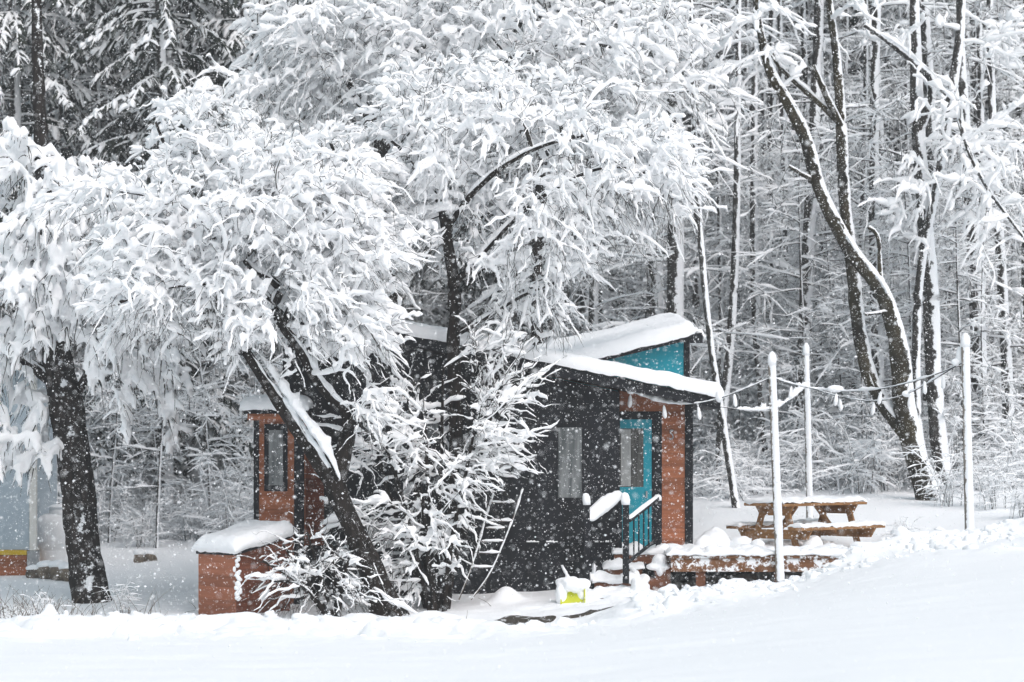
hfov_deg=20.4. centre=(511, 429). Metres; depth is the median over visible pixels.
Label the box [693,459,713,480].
wild shrub
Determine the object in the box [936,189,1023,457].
young tree
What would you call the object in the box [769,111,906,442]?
young tree
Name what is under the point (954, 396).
wild shrub
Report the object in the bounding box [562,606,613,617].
bare ground
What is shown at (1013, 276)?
bare tree
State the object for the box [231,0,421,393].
bare tree
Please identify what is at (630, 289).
bare tree
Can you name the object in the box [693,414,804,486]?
wild shrub
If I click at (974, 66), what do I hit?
bare tree
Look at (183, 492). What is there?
wild shrub
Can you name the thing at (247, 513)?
wild shrub
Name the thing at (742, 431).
wild shrub
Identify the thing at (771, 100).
bare tree
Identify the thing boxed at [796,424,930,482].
wild shrub
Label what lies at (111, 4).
conifer
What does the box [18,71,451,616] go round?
apple tree
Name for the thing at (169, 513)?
wild shrub
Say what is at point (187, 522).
wild shrub
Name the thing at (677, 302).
bare tree
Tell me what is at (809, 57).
bare tree
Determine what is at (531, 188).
bare tree
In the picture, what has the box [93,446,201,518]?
wild shrub
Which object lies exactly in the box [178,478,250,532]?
wild shrub
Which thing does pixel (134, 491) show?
wild shrub
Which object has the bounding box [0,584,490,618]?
dry grass
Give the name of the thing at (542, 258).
bare tree
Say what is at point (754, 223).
forest tree
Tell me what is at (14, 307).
young tree
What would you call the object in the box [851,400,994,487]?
wild shrub
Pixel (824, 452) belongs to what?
wild shrub
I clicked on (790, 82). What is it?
bare tree
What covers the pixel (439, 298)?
conifer
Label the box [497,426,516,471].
window
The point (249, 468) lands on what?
wild shrub
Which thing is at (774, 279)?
young tree
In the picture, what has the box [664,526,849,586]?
deck
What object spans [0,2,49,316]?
bare tree
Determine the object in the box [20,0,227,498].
conifer
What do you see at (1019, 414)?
wild shrub
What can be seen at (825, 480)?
wild shrub
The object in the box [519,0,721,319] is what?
bare tree
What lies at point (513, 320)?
bare tree
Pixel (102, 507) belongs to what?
wild shrub
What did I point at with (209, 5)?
bare tree
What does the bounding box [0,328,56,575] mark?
pale building
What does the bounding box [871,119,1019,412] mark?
young tree
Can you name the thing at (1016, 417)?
wild shrub
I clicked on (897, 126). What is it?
bare tree
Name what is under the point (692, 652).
snowy ground
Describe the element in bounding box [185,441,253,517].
wild shrub
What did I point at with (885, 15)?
conifer
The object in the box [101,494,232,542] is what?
wild shrub
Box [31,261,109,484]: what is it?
young tree
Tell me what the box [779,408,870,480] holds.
wild shrub
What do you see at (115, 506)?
wild shrub
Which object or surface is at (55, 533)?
water tank
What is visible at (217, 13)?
conifer
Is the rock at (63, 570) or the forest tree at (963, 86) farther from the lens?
the forest tree at (963, 86)
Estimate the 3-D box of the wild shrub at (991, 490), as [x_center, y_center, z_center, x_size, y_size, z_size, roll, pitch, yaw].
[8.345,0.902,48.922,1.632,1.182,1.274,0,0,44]
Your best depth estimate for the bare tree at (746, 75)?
62.53 m
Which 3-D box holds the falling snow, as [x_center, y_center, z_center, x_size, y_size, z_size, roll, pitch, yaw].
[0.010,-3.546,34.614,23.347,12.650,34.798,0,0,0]
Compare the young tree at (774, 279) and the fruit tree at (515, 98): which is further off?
the young tree at (774, 279)
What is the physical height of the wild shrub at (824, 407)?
2.251 m
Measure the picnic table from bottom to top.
0.866 m
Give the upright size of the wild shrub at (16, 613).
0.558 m
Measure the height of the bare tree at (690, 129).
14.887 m
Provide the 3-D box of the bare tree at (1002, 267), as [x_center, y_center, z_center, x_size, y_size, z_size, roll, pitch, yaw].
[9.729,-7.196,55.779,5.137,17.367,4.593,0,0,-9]
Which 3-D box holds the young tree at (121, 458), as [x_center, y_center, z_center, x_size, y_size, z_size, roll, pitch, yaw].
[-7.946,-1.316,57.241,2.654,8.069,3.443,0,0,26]
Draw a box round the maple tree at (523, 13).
[171,0,739,344]
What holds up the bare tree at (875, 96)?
on the snowy ground at (692, 652)
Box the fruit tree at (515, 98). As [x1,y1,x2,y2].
[331,29,733,572]
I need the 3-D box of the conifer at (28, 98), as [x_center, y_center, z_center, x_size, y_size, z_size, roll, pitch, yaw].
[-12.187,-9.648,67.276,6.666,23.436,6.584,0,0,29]
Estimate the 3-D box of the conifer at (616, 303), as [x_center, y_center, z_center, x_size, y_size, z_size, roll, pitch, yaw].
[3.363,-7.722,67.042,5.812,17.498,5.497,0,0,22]
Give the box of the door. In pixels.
[620,419,651,545]
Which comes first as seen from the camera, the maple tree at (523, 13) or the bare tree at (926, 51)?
the maple tree at (523, 13)
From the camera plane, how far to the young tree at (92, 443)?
56.19 m
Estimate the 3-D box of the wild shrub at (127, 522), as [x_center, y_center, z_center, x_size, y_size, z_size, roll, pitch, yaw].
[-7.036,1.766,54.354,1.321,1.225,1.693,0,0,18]
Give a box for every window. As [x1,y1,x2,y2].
[264,424,287,490]
[413,419,439,442]
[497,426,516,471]
[556,425,583,499]
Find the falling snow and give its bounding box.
[0,0,1023,681]
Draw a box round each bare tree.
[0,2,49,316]
[186,0,274,465]
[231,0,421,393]
[342,20,447,323]
[354,3,466,323]
[399,4,523,335]
[406,230,466,325]
[428,0,679,342]
[429,23,496,327]
[442,218,576,338]
[462,0,615,322]
[465,0,633,341]
[467,0,725,342]
[496,0,696,341]
[517,0,715,343]
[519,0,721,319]
[527,0,740,422]
[569,0,815,407]
[572,3,711,319]
[573,0,765,374]
[579,0,815,475]
[599,0,832,430]
[634,0,733,317]
[636,0,803,378]
[679,0,897,421]
[684,0,976,462]
[684,1,793,302]
[685,0,834,425]
[693,0,849,403]
[709,0,814,422]
[712,0,867,400]
[717,0,962,403]
[746,0,962,431]
[748,0,1018,482]
[761,0,907,400]
[793,1,992,400]
[818,7,949,383]
[819,0,973,423]
[824,7,945,183]
[838,0,1023,426]
[853,5,973,393]
[854,0,1022,397]
[856,0,1023,409]
[860,0,1023,402]
[887,0,1001,181]
[888,0,1023,414]
[895,0,1023,432]
[901,2,1023,400]
[950,8,1023,373]
[961,7,1023,392]
[983,0,1023,232]
[995,17,1023,319]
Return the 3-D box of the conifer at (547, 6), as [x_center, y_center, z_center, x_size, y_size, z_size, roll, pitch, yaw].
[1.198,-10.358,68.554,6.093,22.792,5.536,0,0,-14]
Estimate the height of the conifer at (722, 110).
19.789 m
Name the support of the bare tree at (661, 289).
on the snowy ground at (692, 652)
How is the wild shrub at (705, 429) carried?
on the snowy ground at (692, 652)
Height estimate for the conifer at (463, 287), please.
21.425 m
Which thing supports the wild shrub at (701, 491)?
on the snowy ground at (692, 652)
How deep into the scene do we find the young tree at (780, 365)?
54.58 m
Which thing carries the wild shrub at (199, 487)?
on the snowy ground at (692, 652)
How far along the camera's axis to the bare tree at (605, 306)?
60.22 m
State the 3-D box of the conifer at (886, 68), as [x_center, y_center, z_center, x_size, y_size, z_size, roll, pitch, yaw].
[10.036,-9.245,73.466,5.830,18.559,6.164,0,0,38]
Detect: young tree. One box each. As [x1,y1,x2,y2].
[0,285,88,413]
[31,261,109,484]
[57,353,112,503]
[70,334,180,531]
[84,320,160,542]
[101,324,207,520]
[108,292,237,547]
[130,207,253,532]
[175,373,240,486]
[209,276,284,503]
[218,250,284,374]
[609,209,729,422]
[614,169,757,468]
[663,244,715,354]
[665,221,731,396]
[685,173,786,442]
[700,79,871,451]
[702,158,814,437]
[706,113,802,415]
[714,164,822,437]
[746,200,850,431]
[752,240,833,405]
[757,134,892,433]
[765,114,894,436]
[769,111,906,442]
[811,207,905,478]
[814,137,965,432]
[816,90,963,481]
[843,195,922,402]
[865,121,958,398]
[867,130,1023,484]
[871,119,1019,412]
[884,188,989,430]
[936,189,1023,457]
[940,221,991,410]
[940,226,999,399]
[962,178,1023,412]
[976,87,1023,372]
[990,165,1022,404]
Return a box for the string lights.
[627,346,960,419]
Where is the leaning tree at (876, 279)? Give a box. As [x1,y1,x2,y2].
[674,0,942,500]
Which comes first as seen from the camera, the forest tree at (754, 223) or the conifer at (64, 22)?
the forest tree at (754, 223)
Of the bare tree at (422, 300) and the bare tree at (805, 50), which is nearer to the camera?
the bare tree at (805, 50)
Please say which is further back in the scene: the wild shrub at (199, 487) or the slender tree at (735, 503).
the wild shrub at (199, 487)
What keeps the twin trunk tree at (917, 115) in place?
on the snowy ground at (692, 652)
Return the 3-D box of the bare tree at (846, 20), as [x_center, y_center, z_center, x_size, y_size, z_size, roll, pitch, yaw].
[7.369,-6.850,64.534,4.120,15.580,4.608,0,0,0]
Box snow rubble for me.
[32,519,1021,640]
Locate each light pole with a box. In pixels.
[768,351,784,581]
[803,343,813,518]
[961,333,974,528]
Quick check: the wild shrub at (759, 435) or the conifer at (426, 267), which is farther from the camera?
the conifer at (426, 267)
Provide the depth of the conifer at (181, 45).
62.76 m
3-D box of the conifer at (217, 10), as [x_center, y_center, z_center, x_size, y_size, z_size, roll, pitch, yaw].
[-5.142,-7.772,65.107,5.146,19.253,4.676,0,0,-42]
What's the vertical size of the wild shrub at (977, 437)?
2.158 m
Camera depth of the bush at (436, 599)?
42.29 m
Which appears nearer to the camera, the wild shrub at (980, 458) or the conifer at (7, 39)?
the wild shrub at (980, 458)
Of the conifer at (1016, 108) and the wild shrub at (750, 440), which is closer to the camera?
the wild shrub at (750, 440)
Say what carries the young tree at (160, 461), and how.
on the snowy ground at (692, 652)
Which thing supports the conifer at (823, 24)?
on the snowy ground at (692, 652)
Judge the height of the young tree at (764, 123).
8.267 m
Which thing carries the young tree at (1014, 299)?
on the snowy ground at (692, 652)
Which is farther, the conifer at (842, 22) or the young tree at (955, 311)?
the conifer at (842, 22)
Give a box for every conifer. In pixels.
[0,0,50,199]
[0,0,154,473]
[0,0,176,466]
[0,87,15,317]
[1,14,90,318]
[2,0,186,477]
[7,17,132,137]
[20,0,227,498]
[52,0,222,482]
[65,0,285,526]
[70,0,294,498]
[98,0,331,493]
[171,3,265,460]
[210,0,352,457]
[215,1,362,119]
[352,10,464,321]
[402,0,634,340]
[402,4,493,326]
[408,6,463,326]
[429,25,529,338]
[458,0,645,331]
[472,26,520,330]
[558,0,733,397]
[572,3,649,318]
[612,3,726,319]
[630,0,779,412]
[705,0,887,396]
[709,0,828,415]
[779,1,853,386]
[782,0,973,388]
[792,0,902,394]
[825,5,946,242]
[885,0,994,375]
[900,0,1023,158]
[938,0,1023,372]
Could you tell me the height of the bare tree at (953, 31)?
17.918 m
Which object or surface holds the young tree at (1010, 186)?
on the snowy ground at (692, 652)
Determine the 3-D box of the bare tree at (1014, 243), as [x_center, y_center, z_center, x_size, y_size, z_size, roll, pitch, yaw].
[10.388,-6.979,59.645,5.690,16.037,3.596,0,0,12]
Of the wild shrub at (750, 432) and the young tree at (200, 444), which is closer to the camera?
the wild shrub at (750, 432)
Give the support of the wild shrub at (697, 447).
on the snowy ground at (692, 652)
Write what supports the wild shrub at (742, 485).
on the snowy ground at (692, 652)
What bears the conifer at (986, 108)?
on the snowy ground at (692, 652)
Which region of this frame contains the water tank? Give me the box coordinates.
[37,504,67,561]
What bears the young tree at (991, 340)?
on the snowy ground at (692, 652)
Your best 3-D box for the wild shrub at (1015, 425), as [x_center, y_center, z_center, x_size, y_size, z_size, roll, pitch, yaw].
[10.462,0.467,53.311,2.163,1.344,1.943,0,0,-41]
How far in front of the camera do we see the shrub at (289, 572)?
41.17 m
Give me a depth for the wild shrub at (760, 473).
52.88 m
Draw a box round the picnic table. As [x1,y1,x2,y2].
[726,495,885,545]
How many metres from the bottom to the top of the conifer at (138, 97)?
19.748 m
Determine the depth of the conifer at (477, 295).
79.08 m
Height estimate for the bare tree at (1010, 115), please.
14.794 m
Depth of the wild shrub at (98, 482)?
57.89 m
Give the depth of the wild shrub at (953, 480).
49.50 m
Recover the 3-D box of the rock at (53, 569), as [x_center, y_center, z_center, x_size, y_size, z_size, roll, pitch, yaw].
[-7.705,2.401,48.320,0.365,0.377,0.332,0,0,0]
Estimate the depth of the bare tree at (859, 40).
62.58 m
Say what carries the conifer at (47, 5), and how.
on the snowy ground at (692, 652)
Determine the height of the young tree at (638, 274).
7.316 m
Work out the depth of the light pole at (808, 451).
47.75 m
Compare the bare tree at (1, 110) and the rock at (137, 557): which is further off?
the bare tree at (1, 110)
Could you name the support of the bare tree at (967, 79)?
on the snowy ground at (692, 652)
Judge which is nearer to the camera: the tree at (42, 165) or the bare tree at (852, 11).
the tree at (42, 165)
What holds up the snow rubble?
on the snowy ground at (692, 652)
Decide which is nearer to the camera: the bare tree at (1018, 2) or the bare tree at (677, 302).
the bare tree at (677, 302)
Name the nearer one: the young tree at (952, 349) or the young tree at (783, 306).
the young tree at (952, 349)
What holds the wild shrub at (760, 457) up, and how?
on the snowy ground at (692, 652)
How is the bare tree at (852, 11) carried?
on the snowy ground at (692, 652)
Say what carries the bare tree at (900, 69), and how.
on the snowy ground at (692, 652)
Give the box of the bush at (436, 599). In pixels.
[303,292,567,611]
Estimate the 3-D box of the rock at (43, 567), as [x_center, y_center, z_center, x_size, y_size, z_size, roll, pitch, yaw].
[-7.929,2.390,48.416,0.340,0.332,0.321,0,0,0]
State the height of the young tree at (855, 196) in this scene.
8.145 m
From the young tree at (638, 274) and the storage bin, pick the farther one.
the young tree at (638, 274)
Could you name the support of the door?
in the cabin
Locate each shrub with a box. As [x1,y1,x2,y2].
[2,601,41,617]
[5,591,78,615]
[57,462,136,507]
[57,466,139,541]
[57,479,154,533]
[89,579,148,613]
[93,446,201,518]
[94,474,152,534]
[100,483,177,534]
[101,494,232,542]
[107,492,179,548]
[139,501,179,526]
[150,480,215,511]
[152,478,224,540]
[153,476,246,529]
[174,449,253,534]
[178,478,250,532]
[181,449,241,506]
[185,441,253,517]
[195,459,250,488]
[216,505,417,617]
[220,482,253,529]
[693,393,768,466]
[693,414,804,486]
[693,440,715,474]
[693,446,754,496]
[693,448,800,500]
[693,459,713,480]
[698,390,759,465]
[699,395,783,448]
[700,417,784,464]
[711,418,790,448]
[715,438,820,497]
[715,444,787,484]
[724,433,875,490]
[744,429,785,461]
[746,417,790,440]
[750,392,886,489]
[762,411,908,494]
[779,381,891,477]
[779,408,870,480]
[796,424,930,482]
[828,401,959,491]
[828,416,927,484]
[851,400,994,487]
[872,389,1001,465]
[879,516,933,537]
[889,444,987,507]
[898,418,1023,487]
[933,441,1023,488]
[940,450,1023,509]
[943,453,1020,489]
[944,392,1020,439]
[945,382,1021,412]
[954,434,1023,490]
[959,390,1023,475]
[962,411,1023,488]
[983,467,1023,518]
[999,410,1023,442]
[1007,420,1023,434]
[1014,392,1023,442]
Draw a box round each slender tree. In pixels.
[646,0,763,507]
[680,0,789,481]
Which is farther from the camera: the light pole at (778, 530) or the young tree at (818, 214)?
the young tree at (818, 214)
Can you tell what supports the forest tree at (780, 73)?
on the snowy ground at (692, 652)
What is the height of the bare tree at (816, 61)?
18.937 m
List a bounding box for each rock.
[25,565,38,577]
[36,560,50,578]
[48,560,65,580]
[58,562,68,581]
[133,548,145,562]
[145,550,156,561]
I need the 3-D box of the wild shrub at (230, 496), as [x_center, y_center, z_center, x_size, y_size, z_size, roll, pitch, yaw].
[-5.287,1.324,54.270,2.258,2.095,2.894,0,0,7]
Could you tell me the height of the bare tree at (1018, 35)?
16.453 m
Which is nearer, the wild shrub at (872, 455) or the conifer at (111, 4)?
the wild shrub at (872, 455)
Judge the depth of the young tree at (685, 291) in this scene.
61.18 m
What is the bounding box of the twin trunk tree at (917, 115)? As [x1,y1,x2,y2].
[851,0,1023,492]
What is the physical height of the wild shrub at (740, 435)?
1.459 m
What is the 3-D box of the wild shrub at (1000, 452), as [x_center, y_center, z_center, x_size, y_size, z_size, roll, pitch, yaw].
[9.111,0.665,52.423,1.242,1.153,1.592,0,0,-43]
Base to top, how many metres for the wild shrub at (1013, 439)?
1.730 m
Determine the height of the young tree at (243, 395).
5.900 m
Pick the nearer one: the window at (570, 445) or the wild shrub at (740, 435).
the window at (570, 445)
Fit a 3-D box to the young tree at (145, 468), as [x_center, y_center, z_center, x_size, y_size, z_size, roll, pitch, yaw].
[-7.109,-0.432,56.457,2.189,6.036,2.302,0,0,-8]
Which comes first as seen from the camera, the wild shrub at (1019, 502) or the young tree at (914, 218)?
the wild shrub at (1019, 502)
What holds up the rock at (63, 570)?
on the snowy ground at (692, 652)
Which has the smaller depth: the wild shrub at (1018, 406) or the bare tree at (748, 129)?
the wild shrub at (1018, 406)
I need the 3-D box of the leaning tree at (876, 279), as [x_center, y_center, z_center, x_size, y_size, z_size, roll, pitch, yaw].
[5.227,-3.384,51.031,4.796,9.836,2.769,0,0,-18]
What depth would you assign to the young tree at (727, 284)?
57.29 m
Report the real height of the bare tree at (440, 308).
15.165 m
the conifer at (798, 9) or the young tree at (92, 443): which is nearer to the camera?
the young tree at (92, 443)
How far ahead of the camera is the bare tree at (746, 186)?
57.34 m
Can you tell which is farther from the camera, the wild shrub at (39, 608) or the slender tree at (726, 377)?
the slender tree at (726, 377)
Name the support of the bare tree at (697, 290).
on the snowy ground at (692, 652)
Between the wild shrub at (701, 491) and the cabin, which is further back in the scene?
the wild shrub at (701, 491)
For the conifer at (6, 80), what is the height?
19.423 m
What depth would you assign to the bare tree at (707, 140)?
63.07 m
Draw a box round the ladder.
[458,488,523,599]
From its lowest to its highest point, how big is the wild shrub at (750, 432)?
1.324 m
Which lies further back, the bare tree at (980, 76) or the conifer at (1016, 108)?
the conifer at (1016, 108)
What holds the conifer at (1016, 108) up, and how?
on the snowy ground at (692, 652)
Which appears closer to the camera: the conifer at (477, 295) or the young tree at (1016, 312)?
the young tree at (1016, 312)
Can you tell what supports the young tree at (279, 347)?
on the snowy ground at (692, 652)
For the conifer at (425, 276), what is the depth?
85.30 m
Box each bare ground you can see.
[497,615,555,624]
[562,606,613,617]
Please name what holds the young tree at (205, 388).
on the snowy ground at (692, 652)
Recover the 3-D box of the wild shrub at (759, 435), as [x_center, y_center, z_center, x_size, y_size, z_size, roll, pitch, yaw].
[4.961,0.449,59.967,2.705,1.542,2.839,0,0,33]
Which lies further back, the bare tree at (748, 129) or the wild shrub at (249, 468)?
the bare tree at (748, 129)
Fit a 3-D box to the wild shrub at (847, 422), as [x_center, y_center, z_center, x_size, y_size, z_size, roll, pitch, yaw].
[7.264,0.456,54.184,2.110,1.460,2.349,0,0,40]
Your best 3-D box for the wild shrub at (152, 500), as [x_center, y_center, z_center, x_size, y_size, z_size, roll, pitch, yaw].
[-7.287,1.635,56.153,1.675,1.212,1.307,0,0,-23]
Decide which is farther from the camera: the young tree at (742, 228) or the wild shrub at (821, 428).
the young tree at (742, 228)
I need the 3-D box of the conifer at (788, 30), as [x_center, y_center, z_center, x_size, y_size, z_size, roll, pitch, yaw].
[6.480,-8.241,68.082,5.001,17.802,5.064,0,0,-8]
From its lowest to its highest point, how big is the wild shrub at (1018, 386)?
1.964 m
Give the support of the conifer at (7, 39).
on the snowy ground at (692, 652)
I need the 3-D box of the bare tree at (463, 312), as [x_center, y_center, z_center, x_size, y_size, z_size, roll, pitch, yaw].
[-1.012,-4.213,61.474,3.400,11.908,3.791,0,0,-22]
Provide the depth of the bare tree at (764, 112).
66.22 m
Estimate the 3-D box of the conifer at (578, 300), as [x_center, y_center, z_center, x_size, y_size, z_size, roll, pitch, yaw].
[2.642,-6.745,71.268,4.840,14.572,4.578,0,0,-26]
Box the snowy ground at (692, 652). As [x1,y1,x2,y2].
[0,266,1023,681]
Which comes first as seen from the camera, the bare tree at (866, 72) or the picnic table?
the picnic table
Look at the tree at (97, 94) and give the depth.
59.67 m
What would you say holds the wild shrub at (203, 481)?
on the snowy ground at (692, 652)
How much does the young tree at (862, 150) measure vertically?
7.623 m
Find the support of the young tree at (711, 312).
on the snowy ground at (692, 652)
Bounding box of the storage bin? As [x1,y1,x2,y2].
[191,519,297,614]
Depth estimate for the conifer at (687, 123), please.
69.34 m
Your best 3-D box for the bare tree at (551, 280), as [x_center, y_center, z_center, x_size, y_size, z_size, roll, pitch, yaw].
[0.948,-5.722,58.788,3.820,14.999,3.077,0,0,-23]
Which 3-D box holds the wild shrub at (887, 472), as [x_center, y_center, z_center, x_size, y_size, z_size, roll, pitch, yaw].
[6.899,0.374,53.166,2.027,1.880,2.598,0,0,-24]
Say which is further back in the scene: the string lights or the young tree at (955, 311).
the young tree at (955, 311)
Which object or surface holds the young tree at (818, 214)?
on the snowy ground at (692, 652)
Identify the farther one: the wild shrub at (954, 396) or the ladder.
the wild shrub at (954, 396)
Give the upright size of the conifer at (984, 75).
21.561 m
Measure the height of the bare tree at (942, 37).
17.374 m
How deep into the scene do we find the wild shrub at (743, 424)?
59.82 m
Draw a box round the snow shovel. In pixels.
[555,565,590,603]
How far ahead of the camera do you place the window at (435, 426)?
43.99 m
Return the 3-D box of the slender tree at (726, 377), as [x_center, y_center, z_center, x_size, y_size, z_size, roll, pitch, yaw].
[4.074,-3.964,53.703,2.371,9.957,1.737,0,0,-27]
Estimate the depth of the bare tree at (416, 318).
81.75 m
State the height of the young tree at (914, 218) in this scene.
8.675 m
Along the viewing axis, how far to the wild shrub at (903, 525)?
45.88 m
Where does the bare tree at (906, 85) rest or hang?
on the snowy ground at (692, 652)
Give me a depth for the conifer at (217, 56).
67.28 m
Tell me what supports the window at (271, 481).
in the cabin
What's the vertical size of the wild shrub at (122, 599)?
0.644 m
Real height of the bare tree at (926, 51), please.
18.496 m
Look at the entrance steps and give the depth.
43.14 m
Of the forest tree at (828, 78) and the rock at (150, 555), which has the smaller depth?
the rock at (150, 555)
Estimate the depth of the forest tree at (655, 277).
56.86 m
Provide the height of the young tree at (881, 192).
8.154 m
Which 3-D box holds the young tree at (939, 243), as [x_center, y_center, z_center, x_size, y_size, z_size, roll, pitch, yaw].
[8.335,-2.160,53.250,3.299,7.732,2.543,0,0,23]
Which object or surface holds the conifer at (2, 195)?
on the snowy ground at (692, 652)
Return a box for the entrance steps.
[582,490,682,599]
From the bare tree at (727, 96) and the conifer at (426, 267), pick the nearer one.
the bare tree at (727, 96)
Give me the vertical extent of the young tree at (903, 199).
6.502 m
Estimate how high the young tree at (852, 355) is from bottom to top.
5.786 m
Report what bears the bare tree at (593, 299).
on the snowy ground at (692, 652)
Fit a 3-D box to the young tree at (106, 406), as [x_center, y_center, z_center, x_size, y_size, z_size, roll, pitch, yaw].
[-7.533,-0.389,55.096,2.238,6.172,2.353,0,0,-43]
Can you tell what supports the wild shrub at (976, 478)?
on the snowy ground at (692, 652)
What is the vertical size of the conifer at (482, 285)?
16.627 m
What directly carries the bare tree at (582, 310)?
on the snowy ground at (692, 652)
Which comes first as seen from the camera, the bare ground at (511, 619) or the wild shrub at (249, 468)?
the bare ground at (511, 619)
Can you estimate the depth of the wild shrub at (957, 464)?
53.22 m
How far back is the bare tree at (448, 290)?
78.53 m
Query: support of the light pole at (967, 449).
on the snowy ground at (692, 652)
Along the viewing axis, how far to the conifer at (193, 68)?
59.68 m
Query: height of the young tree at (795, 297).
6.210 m
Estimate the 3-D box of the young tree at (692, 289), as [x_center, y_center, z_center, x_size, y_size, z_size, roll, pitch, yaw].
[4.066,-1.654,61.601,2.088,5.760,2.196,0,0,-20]
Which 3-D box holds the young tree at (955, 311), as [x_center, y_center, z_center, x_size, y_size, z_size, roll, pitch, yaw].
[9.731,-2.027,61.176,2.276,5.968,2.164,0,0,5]
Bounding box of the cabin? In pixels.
[239,305,724,603]
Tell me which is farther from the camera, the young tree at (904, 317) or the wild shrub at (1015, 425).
the young tree at (904, 317)
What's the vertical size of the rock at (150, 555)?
0.306 m
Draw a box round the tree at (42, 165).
[0,0,205,603]
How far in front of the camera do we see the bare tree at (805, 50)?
59.41 m
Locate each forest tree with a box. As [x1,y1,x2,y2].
[644,0,712,317]
[695,0,807,454]
[726,0,839,438]
[741,45,897,422]
[934,0,1023,462]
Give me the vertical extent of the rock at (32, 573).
0.269 m

